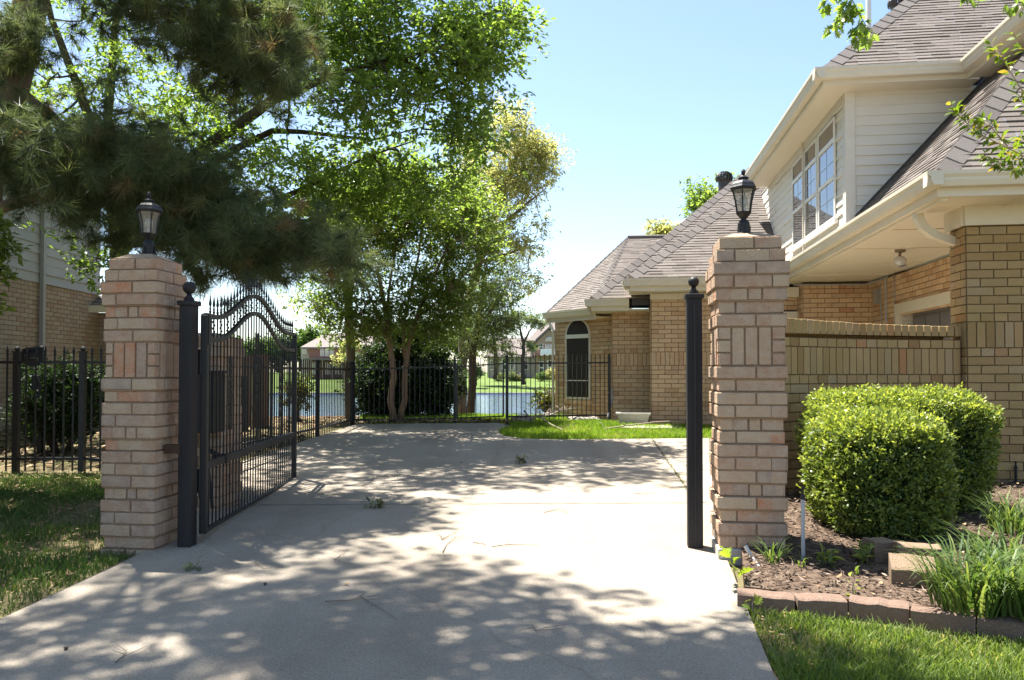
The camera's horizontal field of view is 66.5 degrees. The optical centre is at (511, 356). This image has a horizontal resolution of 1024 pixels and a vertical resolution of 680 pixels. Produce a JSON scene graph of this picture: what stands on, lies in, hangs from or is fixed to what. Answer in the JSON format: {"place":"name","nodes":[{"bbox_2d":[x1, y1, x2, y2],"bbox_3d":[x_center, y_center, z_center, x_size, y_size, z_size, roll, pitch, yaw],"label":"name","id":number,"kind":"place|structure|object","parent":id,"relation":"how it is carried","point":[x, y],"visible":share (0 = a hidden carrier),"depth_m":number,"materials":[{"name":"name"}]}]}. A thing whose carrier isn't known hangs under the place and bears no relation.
{"place":"outdoors","nodes":[
{"label":"outdoors","id":0,"kind":"place"},
{"bbox_2d":[0,469,133,616],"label":"grass","id":1,"kind":"structure","parent":0,"point":[74,491],"depth_m":5.20,"materials":[{"name":"plant"}]},
{"bbox_2d":[0,423,777,679],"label":"driveway","id":2,"kind":"structure","parent":0,"point":[613,577],"depth_m":4.07,"materials":[{"name":"concrete"}]},
{"bbox_2d":[111,640,142,662],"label":"twig","id":3,"kind":"object","parent":2,"relation":"on","point":[122,653],"visible":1,"depth_m":3.01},
{"bbox_2d":[164,281,200,547],"bbox_3d":[-2.067,0.375,4.901,0.186,1.696,0.112,0,-1,5],"label":"gate post","id":4,"kind":"object","parent":2,"relation":"on","point":[185,448],"visible":0.93,"depth_m":4.86,"materials":[{"name":"metal"}]},
{"bbox_2d":[197,277,296,533],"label":"metal gate","id":5,"kind":"structure","parent":4,"relation":"attached to","point":[207,463],"depth_m":5.84,"materials":[{"name":"black metal"}]},
{"bbox_2d":[182,555,203,571],"bbox_3d":[-1.772,1.166,4.332,0.118,0.100,0.122,0,-1,-11],"label":"leaf cluster","id":6,"kind":"object","parent":2,"relation":"on","point":[188,567],"visible":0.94,"depth_m":4.32,"materials":[{"name":"plant"}]},
{"bbox_2d":[325,592,376,601],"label":"twig","id":7,"kind":"object","parent":2,"relation":"on","point":[347,600],"visible":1,"depth_m":3.71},
{"bbox_2d":[361,496,385,508],"bbox_3d":[-1.068,1.147,6.087,0.209,0.123,0.173,0,-1,0],"label":"leaf cluster","id":8,"kind":"object","parent":2,"relation":"on","point":[380,502],"visible":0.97,"depth_m":6.05,"materials":[{"name":"plant"}]},
{"bbox_2d":[237,439,705,504],"bbox_3d":[-0.119,1.151,8.473,4.341,0.131,4.650,0,-1,0],"label":"driveway joint","id":9,"kind":"object","parent":2,"relation":"on","point":[683,483],"visible":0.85,"depth_m":6.21,"materials":[{"name":"concrete"}]},
{"bbox_2d":[653,440,686,487],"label":"weeds","id":10,"kind":"object","parent":9,"relation":"on","point":[670,465],"visible":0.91,"depth_m":8.17,"materials":[{"name":"green plant"}]},
{"bbox_2d":[515,455,527,463],"bbox_3d":[0.104,1.121,8.505,0.163,0.136,0.194,0,-1,0],"label":"leaf cluster","id":11,"kind":"object","parent":2,"relation":"on","point":[521,460],"visible":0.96,"depth_m":8.48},
{"bbox_2d":[684,276,703,548],"bbox_3d":[1.138,0.360,4.878,0.116,1.725,0.116,0,-1,7],"label":"gate post","id":12,"kind":"object","parent":2,"relation":"on","point":[694,297],"visible":0.92,"depth_m":4.83,"materials":[{"name":"black metal"}]},
{"bbox_2d":[269,394,554,416],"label":"pond water","id":13,"kind":"structure","parent":0,"point":[493,403],"depth_m":57.49,"materials":[{"name":"blue liquid"}]},
{"bbox_2d":[359,412,567,423],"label":"grass","id":14,"kind":"structure","parent":0,"point":[369,416],"depth_m":14.46,"materials":[{"name":"plant"}]},
{"bbox_2d":[280,135,533,418],"bbox_3d":[-1.812,-1.355,13.772,4.439,4.987,3.206,0,-1,0],"label":"crepe myrtle tree","id":15,"kind":"object","parent":14,"relation":"on","point":[446,288],"visible":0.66,"depth_m":13.62,"materials":[{"name":"green plant"}]},
{"bbox_2d":[522,402,566,414],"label":"pruned branch","id":16,"kind":"object","parent":14,"relation":"on","point":[545,410],"visible":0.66,"depth_m":14.18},
{"bbox_2d":[0,372,1009,679],"bbox_3d":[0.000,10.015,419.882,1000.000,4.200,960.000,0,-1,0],"label":"ground","id":17,"kind":"structure","parent":0,"point":[488,384],"depth_m":6.47,"materials":[{"name":"plant"}]},
{"bbox_2d":[0,207,34,315],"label":"tall shrub","id":18,"kind":"object","parent":17,"relation":"on","point":[6,224],"visible":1,"depth_m":6.34,"materials":[{"name":"green plant"}]},
{"bbox_2d":[21,346,43,453],"bbox_3d":[-6.806,0.523,11.034,0.120,1.373,3.868,1,-1,-35],"label":"iron fence","id":19,"kind":"object","parent":17,"relation":"on","point":[40,357],"visible":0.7,"depth_m":10.19,"materials":[{"name":"metal"}]},
{"bbox_2d":[0,346,105,472],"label":"iron fence","id":20,"kind":"object","parent":17,"relation":"on","point":[15,458],"visible":0.59,"depth_m":7.98,"materials":[{"name":"metal"}]},
{"bbox_2d":[0,130,105,430],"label":"neighbour house","id":21,"kind":"structure","parent":17,"relation":"on","point":[49,303],"depth_m":13.45,"materials":[{"name":"brick"}]},
{"bbox_2d":[0,349,105,453],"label":"side shrub","id":22,"kind":"object","parent":17,"relation":"on","point":[58,402],"visible":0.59,"depth_m":9.35,"materials":[{"name":"green plant"}]},
{"bbox_2d":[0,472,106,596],"bbox_3d":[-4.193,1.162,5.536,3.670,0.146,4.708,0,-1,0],"label":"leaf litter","id":23,"kind":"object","parent":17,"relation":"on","point":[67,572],"visible":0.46,"depth_m":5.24,"materials":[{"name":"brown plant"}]},
{"bbox_2d":[100,254,186,554],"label":"brick pillar","id":24,"kind":"structure","parent":17,"relation":"on","point":[142,294],"depth_m":4.80,"materials":[{"name":"brick"}]},
{"bbox_2d":[135,192,162,254],"bbox_3d":[-2.318,-0.845,4.989,0.170,0.412,0.159,0,-1,0],"label":"post lantern","id":25,"kind":"object","parent":24,"relation":"on","point":[147,206],"visible":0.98,"depth_m":4.96,"materials":[{"name":"metal"}]},
{"bbox_2d":[0,415,357,467],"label":"leaf litter","id":26,"kind":"object","parent":17,"relation":"on","point":[31,444],"visible":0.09,"depth_m":10.12,"materials":[{"name":"brown plant"}]},
{"bbox_2d":[0,0,401,318],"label":"pine tree","id":27,"kind":"object","parent":17,"relation":"on","point":[81,171],"visible":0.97,"depth_m":6.58,"materials":[{"name":"green plant"}]},
{"bbox_2d":[197,333,244,511],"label":"brick pillar","id":28,"kind":"structure","parent":17,"relation":"on","point":[198,436],"depth_m":6.04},
{"bbox_2d":[198,370,226,508],"bbox_3d":[-2.352,0.609,5.763,0.431,1.012,0.327,0,-1,7],"label":"gate operator","id":29,"kind":"object","parent":28,"relation":"attached to","point":[214,411],"visible":0.18,"depth_m":5.73,"materials":[{"name":"black plastic"}]},
{"bbox_2d":[243,376,246,429],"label":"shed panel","id":30,"kind":"structure","parent":17,"relation":"on","point":[243,402],"depth_m":12.29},
{"bbox_2d":[243,354,269,426],"bbox_3d":[-5.189,0.590,12.864,2.423,1.250,0.144,0,-1,0],"label":"wood fence","id":31,"kind":"object","parent":17,"relation":"on","point":[259,383],"visible":0.05,"depth_m":12.80,"materials":[{"name":"wood"}]},
{"bbox_2d":[241,334,273,354],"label":"shade tree","id":32,"kind":"object","parent":17,"relation":"on","point":[252,345],"visible":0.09,"depth_m":148.50,"materials":[{"name":"green plant"}]},
{"bbox_2d":[257,329,291,371],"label":"shade tree","id":33,"kind":"object","parent":17,"relation":"on","point":[273,346],"visible":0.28,"depth_m":148.16,"materials":[{"name":"green plant"}]},
{"bbox_2d":[8,0,556,294],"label":"oak tree","id":34,"kind":"object","parent":17,"relation":"on","point":[469,44],"visible":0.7,"depth_m":11.33,"materials":[{"name":"green plant"}]},
{"bbox_2d":[275,369,314,421],"bbox_3d":[-3.901,0.726,14.202,0.817,1.056,0.874,0,-1,0],"label":"photinia shrub","id":35,"kind":"object","parent":17,"relation":"on","point":[302,393],"visible":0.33,"depth_m":14.09,"materials":[{"name":"green plant"}]},
{"bbox_2d":[280,328,313,371],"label":"shade tree","id":36,"kind":"object","parent":17,"relation":"on","point":[300,342],"visible":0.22,"depth_m":148.41,"materials":[{"name":"green plant"}]},
{"bbox_2d":[241,356,353,453],"bbox_3d":[-2.839,0.630,10.613,0.105,1.222,5.126,0,-1,4],"label":"iron fence","id":37,"kind":"object","parent":17,"relation":"on","point":[317,369],"visible":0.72,"depth_m":11.15,"materials":[{"name":"metal"}]},
{"bbox_2d":[291,323,330,346],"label":"shade tree","id":38,"kind":"object","parent":17,"relation":"on","point":[309,333],"visible":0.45,"depth_m":148.40,"materials":[{"name":"green plant"}]},
{"bbox_2d":[300,333,381,378],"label":"lake house","id":39,"kind":"structure","parent":17,"relation":"on","point":[310,351],"depth_m":112.03,"materials":[{"name":"red brick"}]},
{"bbox_2d":[330,338,361,366],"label":"lawn tree","id":40,"kind":"object","parent":17,"relation":"on","point":[344,353],"visible":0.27,"depth_m":103.71,"materials":[{"name":"green plant"}]},
{"bbox_2d":[270,96,448,418],"bbox_3d":[-2.673,-1.907,14.885,3.520,6.476,3.147,0,-1,0],"label":"elm tree","id":41,"kind":"object","parent":17,"relation":"on","point":[350,354],"visible":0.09,"depth_m":14.66,"materials":[{"name":"green plant"}]},
{"bbox_2d":[333,316,468,418],"bbox_3d":[-2.177,0.328,15.623,2.660,2.382,2.425,0,-1,0],"label":"evergreen shrub","id":42,"kind":"object","parent":17,"relation":"on","point":[431,378],"visible":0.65,"depth_m":15.11,"materials":[{"name":"green plant"}]},
{"bbox_2d":[352,357,456,424],"bbox_3d":[-1.831,0.587,13.341,1.780,1.153,0.066,0,-1,-10],"label":"iron fence","id":43,"kind":"object","parent":17,"relation":"on","point":[454,388],"visible":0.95,"depth_m":13.34,"materials":[{"name":"metal"}]},
{"bbox_2d":[456,356,503,422],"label":"iron gate","id":44,"kind":"structure","parent":43,"relation":"attached to","point":[480,416],"depth_m":13.58,"materials":[{"name":"metal"}]},
{"bbox_2d":[273,392,555,393],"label":"stone wall","id":45,"kind":"structure","parent":17,"relation":"on","point":[476,393],"depth_m":84.69,"materials":[{"name":"stone"}]},
{"bbox_2d":[355,417,521,423],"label":"leaf litter","id":46,"kind":"object","parent":17,"relation":"on","point":[437,421],"visible":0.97,"depth_m":13.32,"materials":[{"name":"brown plant"}]},
{"bbox_2d":[443,328,479,362],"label":"shade tree","id":47,"kind":"object","parent":17,"relation":"on","point":[455,351],"visible":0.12,"depth_m":149.21,"materials":[{"name":"green plant"}]},
{"bbox_2d":[467,361,484,385],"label":"lawn tree","id":48,"kind":"object","parent":17,"relation":"on","point":[478,372],"visible":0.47,"depth_m":91.63,"materials":[{"name":"green plant"}]},
{"bbox_2d":[425,250,545,413],"bbox_3d":[-0.683,-0.658,18.105,3.293,3.969,2.680,0,-1,0],"label":"cedar tree","id":49,"kind":"object","parent":17,"relation":"on","point":[475,344],"visible":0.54,"depth_m":17.88,"materials":[{"name":"green plant"}]},
{"bbox_2d":[472,312,511,378],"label":"lawn tree","id":50,"kind":"object","parent":17,"relation":"on","point":[495,371],"visible":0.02,"depth_m":96.77,"materials":[{"name":"green plant"}]},
{"bbox_2d":[439,89,577,413],"bbox_3d":[-0.199,-2.691,20.140,3.622,8.454,3.549,0,-1,-22],"label":"willow tree","id":51,"kind":"object","parent":17,"relation":"on","point":[530,152],"visible":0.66,"depth_m":19.68,"materials":[{"name":"green plant"}]},
{"bbox_2d":[504,370,519,380],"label":"lawn shrub","id":52,"kind":"object","parent":17,"relation":"on","point":[513,376],"visible":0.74,"depth_m":104.64,"materials":[{"name":"green plant"}]},
{"bbox_2d":[484,321,555,377],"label":"lake house","id":53,"kind":"structure","parent":17,"relation":"on","point":[543,338],"depth_m":112.24,"materials":[{"name":"brick"}]},
{"bbox_2d":[540,349,554,355],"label":"hanging cloth","id":54,"kind":"object","parent":53,"relation":"hanging from","point":[547,352],"visible":0.81,"depth_m":108.65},
{"bbox_2d":[512,414,534,420],"bbox_3d":[0.187,1.121,13.876,0.445,0.193,0.355,0,-1,0],"label":"rock","id":55,"kind":"object","parent":17,"relation":"on","point":[526,418],"visible":0.27,"depth_m":13.79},
{"bbox_2d":[495,308,552,384],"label":"pine tree","id":56,"kind":"object","parent":17,"relation":"on","point":[533,322],"visible":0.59,"depth_m":93.85,"materials":[{"name":"green plant"}]},
{"bbox_2d":[533,371,547,380],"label":"lawn shrub","id":57,"kind":"object","parent":17,"relation":"on","point":[540,376],"visible":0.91,"depth_m":104.73,"materials":[{"name":"green plant"}]},
{"bbox_2d":[527,384,554,411],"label":"pond shrub","id":58,"kind":"object","parent":17,"relation":"on","point":[539,396],"visible":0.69,"depth_m":16.40,"materials":[{"name":"green plant"}]},
{"bbox_2d":[545,367,554,379],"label":"lawn shrub","id":59,"kind":"object","parent":17,"relation":"on","point":[547,374],"visible":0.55,"depth_m":104.83,"materials":[{"name":"green plant"}]},
{"bbox_2d":[505,354,610,423],"bbox_3d":[0.827,0.563,13.851,1.920,1.230,0.071,0,-1,-9],"label":"iron fence","id":60,"kind":"object","parent":17,"relation":"on","point":[586,363],"visible":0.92,"depth_m":13.86,"materials":[{"name":"metal"}]},
{"bbox_2d":[546,402,602,414],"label":"pruned branch","id":61,"kind":"object","parent":17,"relation":"on","point":[565,409],"visible":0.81,"depth_m":14.06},
{"bbox_2d":[568,416,600,419],"bbox_3d":[1.294,1.109,13.982,0.605,0.107,0.303,0,-1,0],"label":"rock","id":62,"kind":"object","parent":17,"relation":"on","point":[584,417],"visible":0.61,"depth_m":13.88,"materials":[{"name":"stone"}]},
{"bbox_2d":[498,418,712,438],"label":"grass","id":63,"kind":"structure","parent":17,"relation":"on","point":[587,428],"depth_m":11.69,"materials":[{"name":"plant"}]},
{"bbox_2d":[512,401,569,429],"bbox_3d":[0.499,0.916,12.491,0.671,0.423,1.510,0,-1,-15],"label":"pruned branch","id":64,"kind":"object","parent":63,"relation":"on","point":[542,417],"visible":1,"depth_m":12.66,"materials":[{"name":"wood"}]},
{"bbox_2d":[601,417,683,429],"bbox_3d":[2.034,1.025,12.226,1.498,0.189,0.157,1,-1,-25],"label":"pruned branch","id":65,"kind":"object","parent":63,"relation":"on","point":[624,425],"visible":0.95,"depth_m":12.17,"materials":[{"name":"wood"}]},
{"bbox_2d":[622,425,680,429],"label":"paving slab","id":66,"kind":"structure","parent":17,"relation":"on","point":[650,426],"depth_m":12.19,"materials":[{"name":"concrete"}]},
{"bbox_2d":[616,412,650,424],"bbox_3d":[2.006,1.024,12.931,0.570,0.195,0.270,0,-1,7],"label":"planter trough","id":67,"kind":"object","parent":66,"relation":"on","point":[642,417],"visible":0.91,"depth_m":12.82,"materials":[{"name":"concrete"}]},
{"bbox_2d":[642,215,679,234],"bbox_3d":[6.233,-2.217,31.974,1.953,7.263,1.831,0,-1,0],"label":"roof tree","id":68,"kind":"object","parent":17,"relation":"on","point":[659,229],"visible":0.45,"depth_m":31.91,"materials":[{"name":"green plant"}]},
{"bbox_2d":[675,170,738,218],"bbox_3d":[8.078,-2.995,30.179,3.406,8.619,2.510,0,-1,0],"label":"roof tree","id":69,"kind":"object","parent":17,"relation":"on","point":[704,195],"visible":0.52,"depth_m":30.07,"materials":[{"name":"green plant"}]},
{"bbox_2d":[705,233,789,564],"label":"brick pillar","id":70,"kind":"structure","parent":17,"relation":"on","point":[747,279],"depth_m":4.56,"materials":[{"name":"brick"}]},
{"bbox_2d":[730,169,756,233],"bbox_3d":[1.414,-0.941,4.773,0.170,0.412,0.159,0,-1,0],"label":"post lantern","id":71,"kind":"object","parent":70,"relation":"on","point":[744,184],"visible":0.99,"depth_m":4.75,"materials":[{"name":"metal"}]},
{"bbox_2d":[741,593,762,611],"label":"oak seedling","id":72,"kind":"object","parent":17,"relation":"on","point":[757,601],"visible":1,"depth_m":3.58,"materials":[{"name":"green plant"}]},
{"bbox_2d":[737,588,794,615],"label":"edging block","id":73,"kind":"structure","parent":17,"relation":"on","point":[780,600],"depth_m":3.63,"materials":[{"name":"concrete"}]},
{"bbox_2d":[542,0,1023,482],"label":"brick house","id":74,"kind":"structure","parent":17,"relation":"on","point":[881,196],"depth_m":9.51,"materials":[{"name":"beige"}]},
{"bbox_2d":[564,320,593,403],"bbox_3d":[1.266,0.086,15.045,0.070,1.645,0.746,1,-2,-45],"label":"arched window","id":75,"kind":"structure","parent":74,"relation":"in","point":[578,333],"depth_m":15.02,"materials":[{"name":"beige"}]},
{"bbox_2d":[792,153,803,246],"bbox_3d":[4.254,-2.302,11.638,0.024,1.270,0.678,0,-1,7],"label":"window","id":76,"kind":"structure","parent":74,"relation":"in","point":[797,166],"depth_m":11.68,"materials":[{"name":"glass"}]},
{"bbox_2d":[804,137,817,238],"bbox_3d":[4.154,-2.318,10.876,0.024,1.270,0.694,0,-1,7],"label":"window","id":77,"kind":"structure","parent":74,"relation":"in","point":[810,153],"depth_m":10.85,"materials":[{"name":"glass"}]},
{"bbox_2d":[817,116,835,228],"bbox_3d":[4.048,-2.335,10.068,0.024,1.270,0.792,0,-1,7],"label":"window","id":78,"kind":"structure","parent":74,"relation":"in","point":[826,144],"depth_m":10.03,"materials":[{"name":"glass"}]},
{"bbox_2d":[894,291,951,339],"bbox_3d":[5.429,0.217,9.654,0.225,2.010,3.280,0,-1,7],"label":"window","id":79,"kind":"structure","parent":74,"relation":"in","point":[942,316],"depth_m":10.37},
{"bbox_2d":[1014,461,1017,482],"bbox_3d":[4.347,1.021,6.742,0.029,0.240,0.027,0,-1,0],"label":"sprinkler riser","id":80,"kind":"object","parent":74,"relation":"attached to","point":[1015,472],"visible":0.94,"depth_m":6.74,"materials":[{"name":"black plastic"}]},
{"bbox_2d":[758,610,812,677],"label":"leaf litter","id":81,"kind":"object","parent":17,"relation":"on","point":[781,639],"visible":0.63,"depth_m":3.25,"materials":[{"name":"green plant"}]},
{"bbox_2d":[791,592,847,618],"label":"edging block","id":82,"kind":"structure","parent":17,"relation":"on","point":[827,604],"depth_m":3.57,"materials":[{"name":"concrete"}]},
{"bbox_2d":[783,317,961,491],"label":"brick wall","id":83,"kind":"structure","parent":17,"relation":"on","point":[833,354],"depth_m":6.68,"materials":[{"name":"brick"}]},
{"bbox_2d":[849,594,908,625],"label":"edging block","id":84,"kind":"structure","parent":17,"relation":"on","point":[884,610],"depth_m":3.51,"materials":[{"name":"concrete"}]},
{"bbox_2d":[741,479,1023,617],"bbox_3d":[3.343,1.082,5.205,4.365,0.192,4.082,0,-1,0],"label":"mulch","id":85,"kind":"object","parent":17,"relation":"on","point":[843,566],"visible":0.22,"depth_m":4.35,"materials":[{"name":"brown wood"}]},
{"bbox_2d":[718,545,754,581],"bbox_3d":[1.130,1.056,3.998,0.178,0.179,0.218,0,-1,0],"label":"oak seedling","id":86,"kind":"object","parent":85,"relation":"on","point":[724,552],"visible":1,"depth_m":3.95,"materials":[{"name":"green plant"}]},
{"bbox_2d":[744,545,759,565],"bbox_3d":[1.326,1.101,4.228,0.047,0.116,0.253,0,-1,-8],"label":"flexible conduit","id":87,"kind":"object","parent":85,"relation":"on","point":[747,549],"visible":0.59,"depth_m":4.32,"materials":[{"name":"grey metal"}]},
{"bbox_2d":[751,534,802,563],"bbox_3d":[1.451,1.052,4.260,0.264,0.156,0.301,0,-1,-13],"label":"liriope plant","id":88,"kind":"object","parent":85,"relation":"on","point":[772,556],"visible":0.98,"depth_m":4.25,"materials":[{"name":"green plant"}]},
{"bbox_2d":[786,552,808,567],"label":"grass tuft","id":89,"kind":"object","parent":85,"relation":"on","point":[803,564],"visible":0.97,"depth_m":4.18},
{"bbox_2d":[800,487,804,559],"bbox_3d":[1.597,0.943,4.290,0.027,0.455,0.026,0,-1,0],"label":"sprinkler riser","id":90,"kind":"object","parent":85,"relation":"on","point":[802,496],"visible":0.94,"depth_m":4.28,"materials":[{"name":"grey plastic"}]},
{"bbox_2d":[815,540,844,567],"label":"weed plant","id":91,"kind":"object","parent":85,"relation":"on","point":[829,558],"visible":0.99,"depth_m":4.18,"materials":[{"name":"green plant"}]},
{"bbox_2d":[846,566,863,594],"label":"weed plant","id":92,"kind":"object","parent":85,"relation":"on","point":[857,572],"visible":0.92,"depth_m":3.71,"materials":[{"name":"green plant"}]},
{"bbox_2d":[851,538,877,563],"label":"weed plant","id":93,"kind":"object","parent":85,"relation":"on","point":[861,554],"visible":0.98,"depth_m":4.26,"materials":[{"name":"green plant"}]},
{"bbox_2d":[862,537,894,562],"bbox_3d":[2.032,1.074,4.322,0.137,0.134,0.122,0,-1,-10],"label":"edging block","id":94,"kind":"object","parent":85,"relation":"on","point":[883,547],"depth_m":4.26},
{"bbox_2d":[796,400,964,540],"bbox_3d":[2.326,0.771,5.007,0.896,0.986,0.933,0,-1,0],"label":"boxwood hedge","id":95,"kind":"object","parent":85,"relation":"on","point":[850,453],"visible":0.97,"depth_m":4.70,"materials":[{"name":"green plant"}]},
{"bbox_2d":[751,481,1017,593],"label":"leaf litter","id":96,"kind":"object","parent":85,"relation":"on","point":[839,575],"visible":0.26,"depth_m":4.51,"materials":[{"name":"brown plant"}]},
{"bbox_2d":[789,381,1006,515],"bbox_3d":[2.787,0.708,5.684,1.346,1.067,0.974,0,-1,0],"label":"boxwood hedge","id":97,"kind":"object","parent":85,"relation":"on","point":[969,417],"visible":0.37,"depth_m":5.36,"materials":[{"name":"green plant"}]},
{"bbox_2d":[889,553,936,587],"bbox_3d":[2.005,1.075,3.902,0.214,0.154,0.131,0,-1,20],"label":"edging block","id":98,"kind":"object","parent":85,"relation":"on","point":[899,571],"depth_m":3.87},
{"bbox_2d":[895,541,941,571],"bbox_3d":[2.175,1.071,4.181,0.210,0.134,0.122,0,-1,19],"label":"edging block","id":99,"kind":"object","parent":85,"relation":"on","point":[898,545],"depth_m":4.15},
{"bbox_2d":[889,531,1023,618],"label":"liriope plant","id":100,"kind":"object","parent":85,"relation":"on","point":[953,592],"visible":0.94,"depth_m":3.36,"materials":[{"name":"green plant"}]},
{"bbox_2d":[928,519,1023,569],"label":"liriope plant","id":101,"kind":"object","parent":85,"relation":"on","point":[1000,542],"visible":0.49,"depth_m":4.03,"materials":[{"name":"green plant"}]},
{"bbox_2d":[931,532,1023,620],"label":"liriope plant","id":102,"kind":"object","parent":85,"relation":"on","point":[1016,607],"visible":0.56,"depth_m":3.31,"materials":[{"name":"green plant"}]},
{"bbox_2d":[944,32,1023,179],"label":"crepe myrtle tree","id":103,"kind":"object","parent":85,"relation":"on","point":[1000,166],"visible":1,"depth_m":5.01,"materials":[{"name":"green plant"}]},
{"bbox_2d":[960,488,1023,534],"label":"liriope plant","id":104,"kind":"object","parent":85,"relation":"on","point":[1006,519],"visible":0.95,"depth_m":4.78,"materials":[{"name":"green plant"}]},
{"bbox_2d":[816,0,1023,51],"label":"red oak tree","id":105,"kind":"object","parent":17,"relation":"on","point":[861,31],"visible":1,"depth_m":6.72,"materials":[{"name":"green plant"}]},
{"bbox_2d":[910,603,976,635],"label":"edging block","id":106,"kind":"structure","parent":17,"relation":"on","point":[932,617],"depth_m":3.38,"materials":[{"name":"concrete"}]},
{"bbox_2d":[977,612,1023,644],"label":"edging block","id":107,"kind":"structure","parent":17,"relation":"on","point":[1011,628],"depth_m":3.26,"materials":[{"name":"concrete"}]},
{"bbox_2d":[0,0,1017,371],"label":"sky","id":108,"kind":"structure","parent":0,"point":[650,96],"materials":[{"name":"blue"}]},
{"bbox_2d":[744,604,1023,679],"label":"grass","id":109,"kind":"structure","parent":0,"point":[908,654],"depth_m":3.06,"materials":[{"name":"plant"}]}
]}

